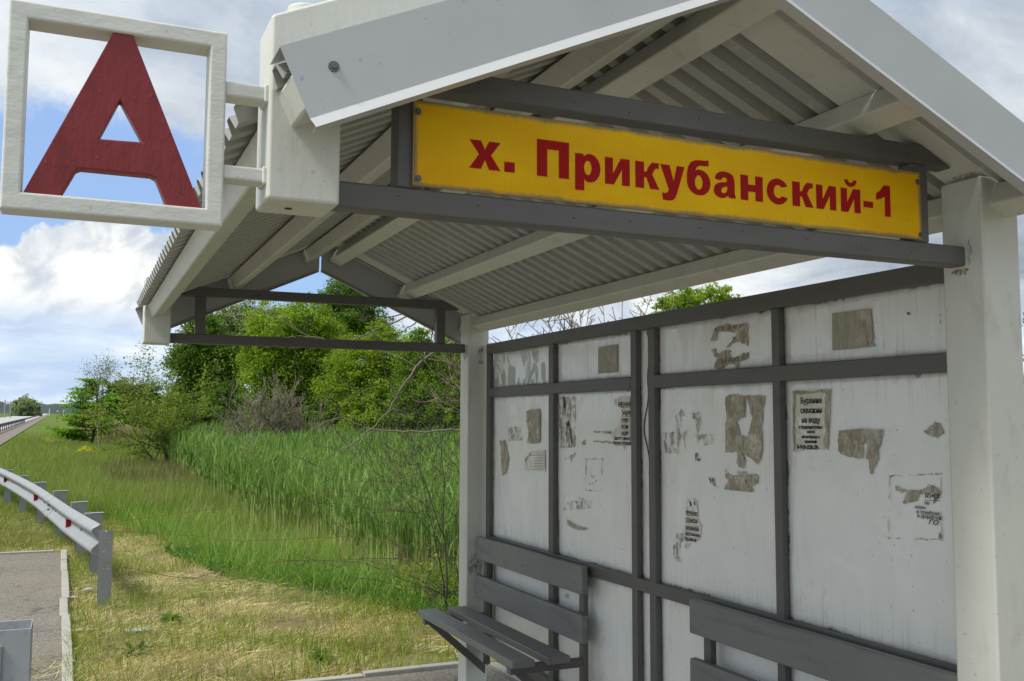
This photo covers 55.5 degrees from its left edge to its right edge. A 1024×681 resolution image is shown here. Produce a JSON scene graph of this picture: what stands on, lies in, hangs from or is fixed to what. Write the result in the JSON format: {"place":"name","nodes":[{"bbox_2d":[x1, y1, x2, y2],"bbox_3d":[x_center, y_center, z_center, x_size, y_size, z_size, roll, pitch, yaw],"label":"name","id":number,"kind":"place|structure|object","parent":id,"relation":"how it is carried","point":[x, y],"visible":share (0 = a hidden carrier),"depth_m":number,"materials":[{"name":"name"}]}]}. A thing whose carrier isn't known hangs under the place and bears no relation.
{"place":"outdoors","nodes":[
{"label":"outdoors","id":0,"kind":"place"},
{"bbox_2d":[0,414,45,429],"bbox_3d":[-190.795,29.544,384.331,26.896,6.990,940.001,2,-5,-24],"label":"road","id":1,"kind":"structure","parent":0,"point":[6,419],"depth_m":236.40,"materials":[{"name":"grey asphalt"}]},
{"bbox_2d":[0,488,115,550],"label":"verge grass","id":2,"kind":"structure","parent":0,"point":[12,534],"depth_m":15.07,"materials":[{"name":"green plant"}]},
{"bbox_2d":[0,431,263,521],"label":"meadow grass","id":3,"kind":"structure","parent":0,"point":[35,458],"depth_m":22.98,"materials":[{"name":"green plant"}]},
{"bbox_2d":[57,456,458,597],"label":"seedhead grass","id":4,"kind":"structure","parent":0,"point":[244,526],"depth_m":13.67,"materials":[{"name":"green plant"}]},
{"bbox_2d":[0,413,557,680],"bbox_3d":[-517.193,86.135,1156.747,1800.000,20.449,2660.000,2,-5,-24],"label":"ground","id":5,"kind":"structure","parent":0,"point":[50,420],"depth_m":8.47,"materials":[{"name":"plant"}]},
{"bbox_2d":[0,414,48,444],"bbox_3d":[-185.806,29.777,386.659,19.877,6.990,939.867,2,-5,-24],"label":"road shoulder","id":6,"kind":"object","parent":5,"relation":"on","point":[7,434],"visible":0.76,"depth_m":96.74},
{"bbox_2d":[0,415,38,431],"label":"road guardrail","id":7,"kind":"object","parent":6,"relation":"on","point":[18,422],"visible":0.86,"depth_m":113.63,"materials":[{"name":"metal"}]},
{"bbox_2d":[7,393,42,415],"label":"round tree","id":8,"kind":"object","parent":5,"relation":"on","point":[23,405],"visible":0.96,"depth_m":354.51,"materials":[{"name":"green plant"}]},
{"bbox_2d":[0,550,53,554],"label":"path end kerb","id":9,"kind":"structure","parent":5,"relation":"on","point":[28,552],"depth_m":12.72,"materials":[{"name":"concrete"}]},
{"bbox_2d":[0,552,61,680],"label":"footpath","id":10,"kind":"structure","parent":5,"relation":"on","point":[30,586],"depth_m":9.47,"materials":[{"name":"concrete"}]},
{"bbox_2d":[0,619,32,680],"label":"trash bin","id":11,"kind":"object","parent":10,"relation":"on","point":[16,637],"visible":1,"depth_m":4.91,"materials":[{"name":"grey metal"}]},
{"bbox_2d":[0,468,112,609],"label":"guardrail","id":12,"kind":"object","parent":5,"relation":"on","point":[78,525],"visible":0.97,"depth_m":11.05,"materials":[{"name":"metal"}]},
{"bbox_2d":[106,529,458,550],"bbox_3d":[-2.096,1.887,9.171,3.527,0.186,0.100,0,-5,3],"label":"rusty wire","id":13,"kind":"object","parent":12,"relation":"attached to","point":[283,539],"visible":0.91,"depth_m":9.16,"materials":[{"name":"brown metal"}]},
{"bbox_2d":[95,555,458,578],"bbox_3d":[-2.114,2.097,9.029,3.553,0.232,0.080,0,-5,1],"label":"rusty wire","id":14,"kind":"object","parent":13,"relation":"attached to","point":[260,564],"visible":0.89,"depth_m":9.03,"materials":[{"name":"brown metal"}]},
{"bbox_2d":[60,550,73,680],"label":"path kerb","id":15,"kind":"structure","parent":5,"relation":"on","point":[64,602],"depth_m":8.33,"materials":[{"name":"concrete"}]},
{"bbox_2d":[65,446,92,457],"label":"yellow flowers","id":16,"kind":"object","parent":5,"relation":"on","point":[82,449],"visible":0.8,"depth_m":34.32,"materials":[{"name":"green plant"}]},
{"bbox_2d":[77,628,96,632],"bbox_3d":[-3.549,2.403,8.068,0.198,0.032,0.063,2,-5,-24],"label":"stone","id":17,"kind":"object","parent":5,"relation":"on","point":[87,629],"visible":0.41,"depth_m":8.05,"materials":[{"name":"grey stone"}]},
{"bbox_2d":[42,377,133,443],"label":"layered tree","id":18,"kind":"object","parent":5,"relation":"on","point":[69,433],"visible":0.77,"depth_m":47.35,"materials":[{"name":"green plant"}]},
{"bbox_2d":[84,587,95,591],"bbox_3d":[-4.333,2.552,9.952,0.118,0.046,0.098,1,-5,-4],"label":"stone","id":19,"kind":"object","parent":5,"relation":"on","point":[89,590],"visible":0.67,"depth_m":9.92,"materials":[{"name":"grey stone"}]},
{"bbox_2d":[69,421,131,441],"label":"dry reeds","id":20,"kind":"object","parent":5,"relation":"on","point":[110,437],"visible":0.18,"depth_m":52.69,"materials":[{"name":"green plant"}]},
{"bbox_2d":[79,350,122,447],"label":"sapling","id":21,"kind":"object","parent":5,"relation":"on","point":[103,373],"visible":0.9,"depth_m":42.66,"materials":[{"name":"green plant"}]},
{"bbox_2d":[70,425,149,437],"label":"dry reeds","id":22,"kind":"object","parent":5,"relation":"on","point":[128,427],"visible":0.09,"depth_m":58.50,"materials":[{"name":"green plant"}]},
{"bbox_2d":[98,380,163,427],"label":"bush","id":23,"kind":"object","parent":5,"relation":"on","point":[141,394],"visible":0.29,"depth_m":55.48,"materials":[{"name":"green plant"}]},
{"bbox_2d":[117,641,153,656],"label":"weed","id":24,"kind":"object","parent":5,"relation":"on","point":[140,645],"visible":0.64,"depth_m":7.36,"materials":[{"name":"green plant"}]},
{"bbox_2d":[119,404,157,441],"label":"bush","id":25,"kind":"object","parent":5,"relation":"on","point":[125,421],"visible":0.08,"depth_m":46.34,"materials":[{"name":"green plant"}]},
{"bbox_2d":[126,628,150,631],"bbox_3d":[-3.105,2.406,8.072,0.243,0.032,0.072,2,-5,-24],"label":"plastic scrap","id":26,"kind":"object","parent":5,"relation":"on","point":[140,629],"visible":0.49,"depth_m":8.06,"materials":[{"name":"white plastic"}]},
{"bbox_2d":[96,453,196,487],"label":"brown sedge","id":27,"kind":"object","parent":5,"relation":"on","point":[153,466],"visible":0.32,"depth_m":24.11,"materials":[{"name":"green plant"}]},
{"bbox_2d":[71,343,225,461],"bbox_3d":[-10.870,1.926,29.091,4.206,4.286,3.862,-1,-5,16],"label":"thorn tree","id":28,"kind":"object","parent":5,"relation":"on","point":[161,434],"visible":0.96,"depth_m":28.97,"materials":[{"name":"green plant"}]},
{"bbox_2d":[155,610,182,624],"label":"weed","id":29,"kind":"object","parent":5,"relation":"on","point":[169,613],"visible":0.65,"depth_m":8.55,"materials":[{"name":"green plant"}]},
{"bbox_2d":[162,390,200,419],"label":"bush","id":30,"kind":"object","parent":5,"relation":"on","point":[180,392],"visible":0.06,"depth_m":40.67,"materials":[{"name":"green plant"}]},
{"bbox_2d":[174,404,227,428],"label":"bush","id":31,"kind":"object","parent":5,"relation":"on","point":[207,419],"visible":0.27,"depth_m":36.13,"materials":[{"name":"green plant"}]},
{"bbox_2d":[156,313,247,406],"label":"leafy tree","id":32,"kind":"object","parent":5,"relation":"on","point":[186,361],"visible":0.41,"depth_m":41.66,"materials":[{"name":"green plant"}]},
{"bbox_2d":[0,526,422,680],"bbox_3d":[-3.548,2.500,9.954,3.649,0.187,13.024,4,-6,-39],"label":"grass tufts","id":33,"kind":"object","parent":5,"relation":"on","point":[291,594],"visible":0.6,"depth_m":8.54,"materials":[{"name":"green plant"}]},
{"bbox_2d":[183,376,254,424],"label":"bush","id":34,"kind":"object","parent":5,"relation":"on","point":[218,400],"visible":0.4,"depth_m":40.12,"materials":[{"name":"green plant"}]},
{"bbox_2d":[181,300,271,387],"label":"poplar tree","id":35,"kind":"object","parent":5,"relation":"on","point":[226,315],"visible":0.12,"depth_m":44.65,"materials":[{"name":"green plant"}]},
{"bbox_2d":[235,402,262,458],"bbox_3d":[-4.971,2.205,18.248,0.634,2.133,0.512,0,-5,-3],"label":"bare sapling","id":36,"kind":"object","parent":5,"relation":"on","point":[248,435],"visible":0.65,"depth_m":18.30,"materials":[{"name":"brown plant"}]},
{"bbox_2d":[226,442,287,499],"bbox_3d":[-4.307,2.421,16.475,0.776,1.439,0.889,-3,-6,34],"label":"bare sapling","id":37,"kind":"object","parent":5,"relation":"on","point":[277,457],"visible":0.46,"depth_m":16.51,"materials":[{"name":"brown plant"}]},
{"bbox_2d":[191,371,336,438],"bbox_3d":[-7.326,2.489,28.927,3.960,3.226,2.818,0,-5,6],"label":"dry shrub","id":38,"kind":"object","parent":5,"relation":"on","point":[272,422],"visible":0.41,"depth_m":28.86,"materials":[{"name":"plant"}]},
{"bbox_2d":[232,377,310,429],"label":"bush","id":39,"kind":"object","parent":5,"relation":"on","point":[288,387],"visible":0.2,"depth_m":35.63,"materials":[{"name":"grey plant"}]},
{"bbox_2d":[229,291,361,406],"bbox_3d":[-8.222,1.417,37.187,5.198,6.640,4.185,2,-5,-24],"label":"leafy tree","id":40,"kind":"object","parent":5,"relation":"on","point":[266,362],"visible":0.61,"depth_m":36.33,"materials":[{"name":"green plant"}]},
{"bbox_2d":[38,472,557,615],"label":"tall grass","id":41,"kind":"structure","parent":5,"relation":"on","point":[146,523],"depth_m":12.35,"materials":[{"name":"green plant"}]},
{"bbox_2d":[142,537,492,618],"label":"edge weeds","id":42,"kind":"object","parent":5,"relation":"on","point":[255,574],"visible":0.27,"depth_m":10.49,"materials":[{"name":"green plant"}]},
{"bbox_2d":[285,382,356,431],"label":"bush","id":43,"kind":"object","parent":5,"relation":"on","point":[314,407],"visible":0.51,"depth_m":35.58,"materials":[{"name":"green plant"}]},
{"bbox_2d":[305,646,337,664],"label":"weed","id":44,"kind":"object","parent":5,"relation":"on","point":[318,651],"visible":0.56,"depth_m":7.20,"materials":[{"name":"green plant"}]},
{"bbox_2d":[309,278,398,368],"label":"tall tree","id":45,"kind":"object","parent":5,"relation":"on","point":[356,325],"visible":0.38,"depth_m":48.41,"materials":[{"name":"green plant"}]},
{"bbox_2d":[150,415,557,592],"bbox_3d":[4.875,3.127,29.251,28.361,2.214,38.406,2,-5,-24],"label":"reed","id":46,"kind":"object","parent":5,"relation":"on","point":[322,460],"depth_m":15.12,"materials":[{"name":"green plant"}]},
{"bbox_2d":[304,315,417,424],"bbox_3d":[-5.104,1.825,34.939,4.922,5.527,4.030,2,-5,-24],"label":"leafy tree","id":47,"kind":"object","parent":5,"relation":"on","point":[360,378],"visible":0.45,"depth_m":34.34,"materials":[{"name":"green plant"}]},
{"bbox_2d":[333,389,395,432],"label":"bush","id":48,"kind":"object","parent":5,"relation":"on","point":[356,407],"visible":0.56,"depth_m":33.23,"materials":[{"name":"green plant"}]},
{"bbox_2d":[290,661,457,680],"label":"pad kerb","id":49,"kind":"structure","parent":5,"relation":"on","point":[406,669],"depth_m":6.72,"materials":[{"name":"concrete"}]},
{"bbox_2d":[365,436,410,484],"bbox_3d":[-1.772,2.150,13.887,0.672,1.595,0.862,1,-5,-9],"label":"bare sapling","id":50,"kind":"object","parent":5,"relation":"on","point":[395,458],"visible":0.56,"depth_m":14.13,"materials":[{"name":"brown plant"}]},
{"bbox_2d":[369,387,439,430],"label":"bush","id":51,"kind":"object","parent":5,"relation":"on","point":[404,417],"visible":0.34,"depth_m":32.12,"materials":[{"name":"green plant"}]},
{"bbox_2d":[378,543,455,579],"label":"vine clump","id":52,"kind":"object","parent":5,"relation":"on","point":[407,564],"visible":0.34,"depth_m":10.39,"materials":[{"name":"green plant"}]},
{"bbox_2d":[376,326,460,427],"bbox_3d":[-2.577,2.005,32.903,4.004,4.902,3.952,2,-5,-24],"label":"leafy tree","id":53,"kind":"object","parent":5,"relation":"on","point":[417,389],"visible":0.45,"depth_m":32.30,"materials":[{"name":"green plant"}]},
{"bbox_2d":[380,557,458,597],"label":"vine clump","id":54,"kind":"object","parent":5,"relation":"on","point":[408,573],"visible":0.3,"depth_m":9.74,"materials":[{"name":"green plant"}]},
{"bbox_2d":[389,553,457,595],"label":"vine clump","id":55,"kind":"object","parent":5,"relation":"on","point":[431,564],"visible":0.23,"depth_m":9.40,"materials":[{"name":"green plant"}]},
{"bbox_2d":[339,666,510,680],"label":"shelter pad","id":56,"kind":"object","parent":5,"relation":"on","point":[450,675],"depth_m":6.63,"materials":[{"name":"concrete"}]},
{"bbox_2d":[135,0,1023,680],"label":"bus shelter","id":57,"kind":"object","parent":56,"relation":"on","point":[823,542],"visible":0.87,"depth_m":3.28,"materials":[{"name":"white paint"}]},
{"bbox_2d":[0,0,268,230],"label":"stop letter sign","id":58,"kind":"object","parent":57,"relation":"attached to","point":[118,76],"visible":1,"depth_m":1.90,"materials":[{"name":"white metal"}]},
{"bbox_2d":[418,536,588,680],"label":"bench","id":59,"kind":"object","parent":57,"relation":"attached to","point":[558,618],"visible":1,"depth_m":5.48,"materials":[{"name":"grey paint"}]},
{"bbox_2d":[500,440,508,474],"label":"torn notice","id":60,"kind":"object","parent":57,"relation":"attached to","point":[504,459],"visible":1,"depth_m":6.27,"materials":[{"name":"paper"}]},
{"bbox_2d":[508,427,521,440],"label":"torn notice","id":61,"kind":"object","parent":57,"relation":"attached to","point":[512,436],"visible":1,"depth_m":6.16,"materials":[{"name":"grey paper"}]},
{"bbox_2d":[495,353,557,400],"bbox_3d":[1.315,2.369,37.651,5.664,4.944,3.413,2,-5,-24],"label":"notice","id":62,"kind":"object","parent":57,"relation":"attached to","point":[530,375],"visible":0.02,"depth_m":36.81,"materials":[{"name":"grey paper"}]},
{"bbox_2d":[526,409,539,443],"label":"torn notice","id":63,"kind":"object","parent":57,"relation":"attached to","point":[533,425],"visible":1,"depth_m":5.88,"materials":[{"name":"paper"}]},
{"bbox_2d":[524,450,544,470],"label":"torn notice","id":64,"kind":"object","parent":57,"relation":"attached to","point":[534,460],"visible":1,"depth_m":5.84,"materials":[{"name":"paper"}]},
{"bbox_2d":[559,396,575,447],"bbox_3d":[0.309,0.462,5.488,0.001,0.297,0.218,2,-5,-24],"label":"torn notice","id":65,"kind":"object","parent":57,"relation":"attached to","point":[567,425],"visible":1,"depth_m":5.47,"materials":[{"name":"grey paper"}]},
{"bbox_2d":[564,499,589,509],"bbox_3d":[0.359,0.900,5.336,0.001,0.092,0.340,2,-5,-24],"label":"torn paper remnant","id":66,"kind":"object","parent":57,"relation":"attached to","point":[577,507],"visible":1,"depth_m":5.30,"materials":[{"name":"grey paper"}]},
{"bbox_2d":[567,519,587,529],"bbox_3d":[0.359,1.013,5.321,0.005,0.047,0.256,2,-5,-24],"label":"paper scrap","id":67,"kind":"object","parent":57,"relation":"attached to","point":[572,525],"visible":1,"depth_m":5.33,"materials":[{"name":"grey paper"}]},
{"bbox_2d":[585,458,602,491],"bbox_3d":[0.436,0.714,5.180,0.001,0.187,0.199,2,-5,-24],"label":"glue outline","id":68,"kind":"object","parent":57,"relation":"attached to","point":[585,469],"visible":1,"depth_m":5.20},
{"bbox_2d":[598,344,616,373],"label":"torn notice","id":69,"kind":"object","parent":57,"relation":"attached to","point":[607,359],"visible":1,"depth_m":5.09,"materials":[{"name":"paper"}]},
{"bbox_2d":[612,396,630,449],"bbox_3d":[0.558,0.419,4.930,0.002,0.272,0.216,2,-5,-24],"label":"torn notice","id":70,"kind":"object","parent":57,"relation":"attached to","point":[621,434],"visible":0.93,"depth_m":4.92,"materials":[{"name":"paper"}]},
{"bbox_2d":[411,100,922,239],"bbox_3d":[0.480,-0.416,2.493,1.538,0.197,0.012,2,-5,-24],"label":"name sign","id":71,"kind":"object","parent":57,"relation":"attached to","point":[462,148],"visible":0.99,"depth_m":2.43,"materials":[{"name":"metal"}]},
{"bbox_2d":[664,432,674,453],"bbox_3d":[0.731,0.476,4.537,0.001,0.105,0.107,2,-5,-24],"label":"smudge","id":72,"kind":"object","parent":57,"relation":"attached to","point":[671,441],"visible":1,"depth_m":4.53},
{"bbox_2d":[673,533,689,560],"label":"torn notice","id":73,"kind":"object","parent":57,"relation":"attached to","point":[674,547],"visible":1,"depth_m":4.44,"materials":[{"name":"grey paper"}]},
{"bbox_2d":[675,409,700,452],"bbox_3d":[0.795,0.418,4.398,0.001,0.219,0.204,2,-5,-24],"label":"torn notice","id":74,"kind":"object","parent":57,"relation":"attached to","point":[680,412],"visible":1,"depth_m":4.42,"materials":[{"name":"grey paper"}]},
{"bbox_2d":[683,498,701,541],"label":"torn notice","id":75,"kind":"object","parent":57,"relation":"attached to","point":[692,528],"visible":1,"depth_m":4.34,"materials":[{"name":"paper"}]},
{"bbox_2d":[711,323,748,368],"bbox_3d":[0.925,0.023,4.137,0.004,0.196,0.269,2,-5,-24],"label":"torn notice","id":76,"kind":"object","parent":57,"relation":"attached to","point":[724,357],"visible":1,"depth_m":4.13,"materials":[{"name":"paper"}]},
{"bbox_2d":[724,394,764,491],"bbox_3d":[0.959,0.423,4.026,0.004,0.403,0.284,2,-5,-24],"label":"torn notice","id":77,"kind":"object","parent":57,"relation":"attached to","point":[750,447],"visible":1,"depth_m":4.03,"materials":[{"name":"paper"}]},
{"bbox_2d":[792,389,829,451],"bbox_3d":[1.126,0.304,3.663,0.002,0.238,0.213,2,-5,-24],"label":"torn notice","id":78,"kind":"object","parent":57,"relation":"attached to","point":[811,417],"visible":1,"depth_m":3.66,"materials":[{"name":"paper"}]},
{"bbox_2d":[689,598,957,680],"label":"bench","id":79,"kind":"object","parent":57,"relation":"attached to","point":[828,658],"visible":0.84,"depth_m":3.58,"materials":[{"name":"grey paint"}]},
{"bbox_2d":[832,309,873,349],"bbox_3d":[1.219,-0.039,3.485,0.001,0.139,0.207,2,-5,-24],"label":"torn notice","id":80,"kind":"object","parent":57,"relation":"attached to","point":[851,329],"visible":1,"depth_m":3.48,"materials":[{"name":"paper"}]},
{"bbox_2d":[838,429,881,474],"bbox_3d":[1.225,0.390,3.427,0.005,0.159,0.218,2,-5,-24],"label":"torn notice","id":81,"kind":"object","parent":57,"relation":"attached to","point":[848,439],"visible":1,"depth_m":3.42,"materials":[{"name":"paper"}]},
{"bbox_2d":[888,473,941,540],"bbox_3d":[1.322,0.547,3.199,0.002,0.236,0.239,2,-5,-24],"label":"glue outline","id":82,"kind":"object","parent":57,"relation":"attached to","point":[912,495],"visible":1,"depth_m":3.16,"materials":[{"name":"paper"}]},
{"bbox_2d":[924,421,943,437],"bbox_3d":[1.359,0.287,3.134,0.007,0.056,0.083,2,-5,-24],"label":"torn paper scrap","id":83,"kind":"object","parent":57,"relation":"attached to","point":[935,428],"visible":1,"depth_m":3.13,"materials":[{"name":"paper"}]},
{"bbox_2d":[396,567,458,604],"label":"vine clump","id":84,"kind":"object","parent":5,"relation":"on","point":[435,577],"visible":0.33,"depth_m":9.14,"materials":[{"name":"green plant"}]},
{"bbox_2d":[280,288,583,611],"bbox_3d":[-0.426,0.823,9.011,3.414,3.447,3.032,2,-5,-24],"label":"thorn bush","id":85,"kind":"object","parent":5,"relation":"on","point":[447,591],"visible":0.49,"depth_m":8.57,"materials":[{"name":"plant"}]},
{"bbox_2d":[252,303,405,352],"bbox_3d":[-1.034,-0.123,7.012,1.662,0.507,0.275,2,-5,-22],"label":"thorny branch","id":86,"kind":"object","parent":85,"relation":"attached to","point":[323,338],"visible":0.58,"depth_m":6.83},
{"bbox_2d":[308,333,459,461],"bbox_3d":[-0.881,0.425,7.460,1.272,1.007,0.617,2,-5,-24],"label":"thorny branch","id":87,"kind":"object","parent":85,"relation":"attached to","point":[399,390],"visible":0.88,"depth_m":7.39,"materials":[{"name":"brown wood"}]},
{"bbox_2d":[343,306,435,395],"bbox_3d":[-0.764,-0.045,6.937,0.939,0.876,0.373,0,-5,3],"label":"thorny branch","id":88,"kind":"object","parent":85,"relation":"attached to","point":[393,334],"visible":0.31,"depth_m":6.91,"materials":[{"name":"brown wood"}]},
{"bbox_2d":[375,480,455,611],"bbox_3d":[-0.812,1.738,8.279,0.800,1.144,0.382,2,-5,-24],"label":"thorny branch","id":89,"kind":"object","parent":85,"relation":"attached to","point":[401,551],"visible":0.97,"depth_m":8.21,"materials":[{"name":"orange plant"}]},
{"bbox_2d":[416,548,458,595],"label":"vine clump","id":90,"kind":"object","parent":5,"relation":"on","point":[443,561],"visible":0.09,"depth_m":9.82,"materials":[{"name":"green plant"}]},
{"bbox_2d":[418,382,460,438],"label":"bush","id":91,"kind":"object","parent":5,"relation":"on","point":[450,416],"visible":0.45,"depth_m":31.51,"materials":[{"name":"green plant"}]},
{"bbox_2d":[488,662,520,680],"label":"pad side kerb","id":92,"kind":"structure","parent":5,"relation":"on","point":[501,669],"depth_m":6.78,"materials":[{"name":"concrete"}]},
{"bbox_2d":[410,294,676,539],"bbox_3d":[0.895,0.841,10.367,4.766,3.650,3.203,2,-5,-24],"label":"thorn bush","id":93,"kind":"object","parent":5,"relation":"on","point":[570,322],"visible":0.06,"depth_m":10.18,"materials":[{"name":"orange dark grey-brown twig"}]},
{"bbox_2d":[641,281,742,313],"bbox_3d":[6.051,1.184,31.051,3.674,6.371,3.683,-2,-5,21],"label":"leafy tree","id":94,"kind":"object","parent":5,"relation":"on","point":[683,300],"visible":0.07,"depth_m":31.07,"materials":[{"name":"green plant"}]},
{"bbox_2d":[0,401,557,416],"bbox_3d":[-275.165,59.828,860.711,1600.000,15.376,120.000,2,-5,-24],"label":"hills","id":95,"kind":"structure","parent":0,"point":[53,408],"depth_m":778.43,"materials":[{"name":"green plant"}]},
{"bbox_2d":[0,0,1023,404],"label":"sky","id":96,"kind":"structure","parent":0,"point":[70,290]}
]}

